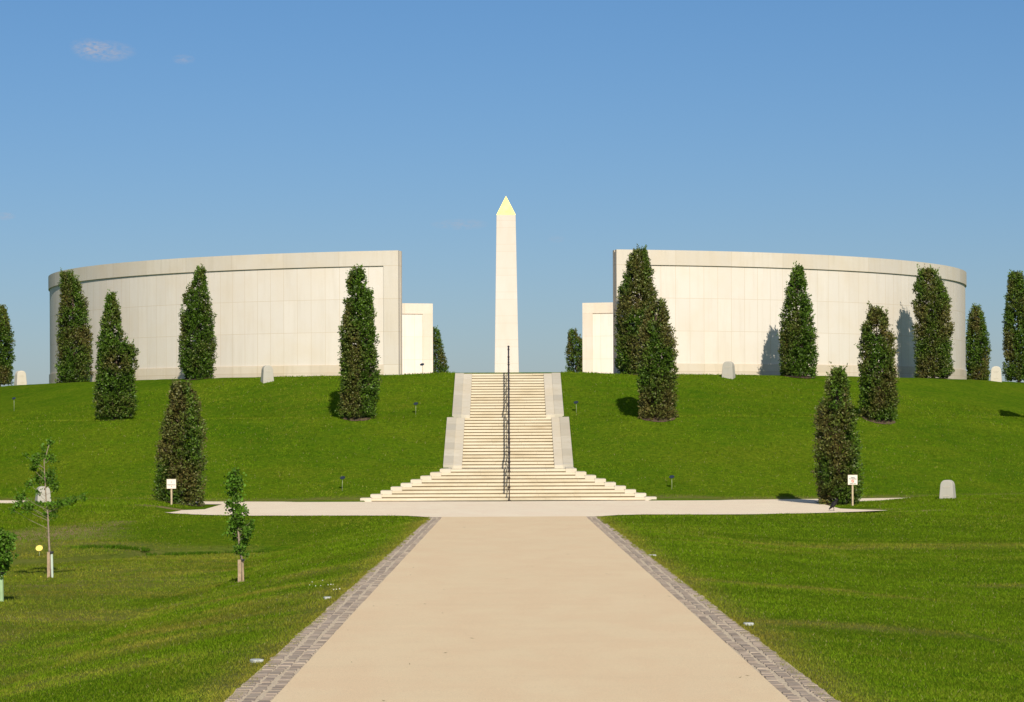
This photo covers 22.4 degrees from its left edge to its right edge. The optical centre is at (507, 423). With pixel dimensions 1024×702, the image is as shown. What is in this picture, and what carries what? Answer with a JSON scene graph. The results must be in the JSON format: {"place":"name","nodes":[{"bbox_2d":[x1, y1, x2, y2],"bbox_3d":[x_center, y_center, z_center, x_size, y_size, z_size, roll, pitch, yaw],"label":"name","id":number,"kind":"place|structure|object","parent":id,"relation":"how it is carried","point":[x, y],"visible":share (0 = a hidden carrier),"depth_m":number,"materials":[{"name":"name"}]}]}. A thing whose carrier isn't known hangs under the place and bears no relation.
{"place":"outdoors","nodes":[
{"label":"outdoors","id":0,"kind":"place"},
{"bbox_2d":[0,498,902,516],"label":"plaza","id":1,"kind":"structure","parent":0,"point":[514,508],"depth_m":75.31,"materials":[{"name":"stone paving"}]},
{"bbox_2d":[829,499,837,510],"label":"crow","id":2,"kind":"object","parent":1,"relation":"on","point":[833,504],"visible":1,"depth_m":72.18,"materials":[{"name":"black"}]},
{"bbox_2d":[489,373,532,373],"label":"paving","id":3,"kind":"structure","parent":0,"point":[511,373],"depth_m":100.39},
{"bbox_2d":[495,197,518,372],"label":"obelisk","id":4,"kind":"object","parent":3,"relation":"on","point":[506,322],"visible":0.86,"depth_m":139.42,"materials":[{"name":"stone"}]},
{"bbox_2d":[0,371,1023,701],"bbox_3d":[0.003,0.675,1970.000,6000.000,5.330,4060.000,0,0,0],"label":"lawn","id":5,"kind":"structure","parent":0,"point":[984,394],"depth_m":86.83,"materials":[{"name":"green plant"}]},
{"bbox_2d":[0,527,18,601],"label":"sapling","id":6,"kind":"object","parent":5,"relation":"on","point":[6,547],"visible":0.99,"depth_m":44.50,"materials":[{"name":"green plant"}]},
{"bbox_2d":[14,371,26,384],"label":"marker stone","id":7,"kind":"object","parent":5,"relation":"on","point":[20,377],"visible":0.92,"depth_m":113.85,"materials":[{"name":"stone"}]},
{"bbox_2d":[36,545,42,555],"bbox_3d":[-11.215,3.093,61.790,0.170,0.359,0.058,0,0,0],"label":"plant label","id":8,"kind":"object","parent":5,"relation":"on","point":[39,548],"visible":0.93,"depth_m":61.79,"materials":[{"name":"yellow plastic"}]},
{"bbox_2d":[35,486,50,502],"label":"marker stone","id":9,"kind":"object","parent":5,"relation":"on","point":[39,498],"visible":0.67,"depth_m":76.86,"materials":[{"name":"stone"}]},
{"bbox_2d":[8,437,87,577],"bbox_3d":[-9.600,1.772,53.718,1.688,2.981,0.727,0,0,0],"label":"sapling","id":10,"kind":"object","parent":5,"relation":"on","point":[46,479],"visible":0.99,"depth_m":53.68,"materials":[{"name":"green plant"}]},
{"bbox_2d":[167,479,175,503],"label":"sign","id":11,"kind":"object","parent":5,"relation":"on","point":[171,484],"visible":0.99,"depth_m":76.99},
{"bbox_2d":[222,467,254,582],"bbox_3d":[-4.631,1.778,44.543,0.615,2.062,0.518,0,0,10],"label":"sapling","id":12,"kind":"object","parent":5,"relation":"on","point":[237,527],"visible":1,"depth_m":44.53,"materials":[{"name":"green plant"}]},
{"bbox_2d":[48,250,432,382],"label":"curved wall","id":13,"kind":"structure","parent":5,"relation":"on","point":[281,314],"depth_m":106.64,"materials":[{"name":"white stone"}]},
{"bbox_2d":[250,659,263,662],"bbox_3d":[-2.233,2.125,22.980,0.110,0.056,0.138,0,0,-29],"label":"ground plaque","id":14,"kind":"object","parent":5,"relation":"on","point":[256,660],"visible":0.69,"depth_m":22.93,"materials":[{"name":"white stone"}]},
{"bbox_2d":[261,365,273,382],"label":"marker stone","id":15,"kind":"object","parent":5,"relation":"on","point":[267,373],"visible":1,"depth_m":101.15,"materials":[{"name":"stone"}]},
{"bbox_2d":[224,517,441,701],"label":"sett edging","id":16,"kind":"object","parent":5,"relation":"on","point":[283,681],"visible":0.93,"depth_m":25.91,"materials":[{"name":"stone"}]},
{"bbox_2d":[360,373,656,501],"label":"staircase","id":17,"kind":"structure","parent":5,"relation":"on","point":[475,462],"depth_m":88.52,"materials":[{"name":"stone"}]},
{"bbox_2d":[507,345,510,500],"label":"handrail","id":18,"kind":"object","parent":17,"relation":"on","point":[508,380],"visible":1,"depth_m":88.78,"materials":[{"name":"brown metal"}]},
{"bbox_2d":[65,373,1023,505],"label":"soil","id":19,"kind":"structure","parent":5,"relation":"on","point":[655,419],"depth_m":92.12,"materials":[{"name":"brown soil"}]},
{"bbox_2d":[0,304,15,385],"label":"evergreen tree","id":20,"kind":"object","parent":19,"relation":"on","point":[7,352],"visible":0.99,"depth_m":117.78,"materials":[{"name":"green plant"}]},
{"bbox_2d":[54,267,94,382],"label":"evergreen tree","id":21,"kind":"object","parent":19,"relation":"on","point":[70,367],"visible":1,"depth_m":110.47,"materials":[{"name":"green plant"}]},
{"bbox_2d":[91,289,140,418],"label":"evergreen tree","id":22,"kind":"object","parent":19,"relation":"on","point":[113,399],"visible":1,"depth_m":95.36,"materials":[{"name":"green plant"}]},
{"bbox_2d":[150,377,207,506],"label":"evergreen tree","id":23,"kind":"object","parent":19,"relation":"on","point":[186,403],"visible":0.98,"depth_m":78.36,"materials":[{"name":"green plant"}]},
{"bbox_2d":[177,263,219,379],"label":"evergreen tree","id":24,"kind":"object","parent":19,"relation":"on","point":[199,354],"visible":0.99,"depth_m":103.66,"materials":[{"name":"green plant"}]},
{"bbox_2d":[334,264,382,418],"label":"evergreen tree","id":25,"kind":"object","parent":19,"relation":"on","point":[356,361],"visible":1,"depth_m":92.06,"materials":[{"name":"green plant"}]},
{"bbox_2d":[433,325,448,372],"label":"evergreen tree","id":26,"kind":"object","parent":19,"relation":"on","point":[439,366],"visible":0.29,"depth_m":159.73,"materials":[{"name":"green plant"}]},
{"bbox_2d":[564,328,582,371],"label":"evergreen tree","id":27,"kind":"object","parent":19,"relation":"on","point":[576,362],"visible":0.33,"depth_m":159.76,"materials":[{"name":"green plant"}]},
{"bbox_2d":[614,244,658,373],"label":"evergreen tree","id":28,"kind":"object","parent":19,"relation":"on","point":[637,277],"visible":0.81,"depth_m":101.24,"materials":[{"name":"green plant"}]},
{"bbox_2d":[635,297,679,419],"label":"evergreen tree","id":29,"kind":"object","parent":19,"relation":"on","point":[656,384],"visible":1,"depth_m":91.85,"materials":[{"name":"green plant"}]},
{"bbox_2d":[776,261,818,377],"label":"evergreen tree","id":30,"kind":"object","parent":19,"relation":"on","point":[801,348],"visible":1,"depth_m":102.87,"materials":[{"name":"green plant"}]},
{"bbox_2d":[810,361,865,504],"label":"evergreen tree","id":31,"kind":"object","parent":19,"relation":"on","point":[832,482],"visible":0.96,"depth_m":77.72,"materials":[{"name":"green plant"}]},
{"bbox_2d":[854,301,900,421],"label":"evergreen tree","id":32,"kind":"object","parent":19,"relation":"on","point":[878,405],"visible":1,"depth_m":93.96,"materials":[{"name":"green plant"}]},
{"bbox_2d":[909,264,954,378],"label":"evergreen tree","id":33,"kind":"object","parent":19,"relation":"on","point":[932,345],"visible":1,"depth_m":109.08,"materials":[{"name":"green plant"}]},
{"bbox_2d":[965,302,990,379],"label":"evergreen tree","id":34,"kind":"object","parent":19,"relation":"on","point":[977,354],"visible":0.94,"depth_m":126.74,"materials":[{"name":"green plant"}]},
{"bbox_2d":[1001,269,1023,382],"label":"evergreen tree","id":35,"kind":"object","parent":19,"relation":"on","point":[1013,341],"visible":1,"depth_m":117.69,"materials":[{"name":"green plant"}]},
{"bbox_2d":[587,516,840,701],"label":"sett edging","id":36,"kind":"object","parent":5,"relation":"on","point":[769,676],"visible":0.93,"depth_m":25.67,"materials":[{"name":"stone"}]},
{"bbox_2d":[722,361,734,378],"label":"marker stone","id":37,"kind":"object","parent":5,"relation":"on","point":[728,369],"visible":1,"depth_m":101.15,"materials":[{"name":"stone"}]},
{"bbox_2d":[743,622,753,625],"bbox_3d":[2.544,2.135,27.320,0.110,0.056,0.118,0,0,-6],"label":"ground plaque","id":38,"kind":"object","parent":5,"relation":"on","point":[749,623],"visible":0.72,"depth_m":27.27,"materials":[{"name":"white stone"}]},
{"bbox_2d":[582,249,966,378],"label":"curved wall","id":39,"kind":"structure","parent":5,"relation":"on","point":[723,306],"depth_m":106.84,"materials":[{"name":"white stone"}]},
{"bbox_2d":[848,475,857,504],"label":"sign","id":40,"kind":"object","parent":5,"relation":"on","point":[852,480],"visible":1,"depth_m":76.19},
{"bbox_2d":[939,480,955,498],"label":"marker stone","id":41,"kind":"object","parent":5,"relation":"on","point":[947,488],"visible":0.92,"depth_m":77.06,"materials":[{"name":"stone"}]},
{"bbox_2d":[990,366,1001,381],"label":"marker stone","id":42,"kind":"object","parent":5,"relation":"on","point":[996,373],"visible":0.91,"depth_m":111.82,"materials":[{"name":"stone"}]},
{"bbox_2d":[0,0,1023,385],"label":"sky","id":43,"kind":"structure","parent":0,"point":[131,130],"materials":[{"name":"blue"}]},
{"bbox_2d":[271,516,790,701],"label":"path","id":44,"kind":"structure","parent":0,"point":[501,609],"depth_m":25.81,"materials":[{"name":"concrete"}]}
]}

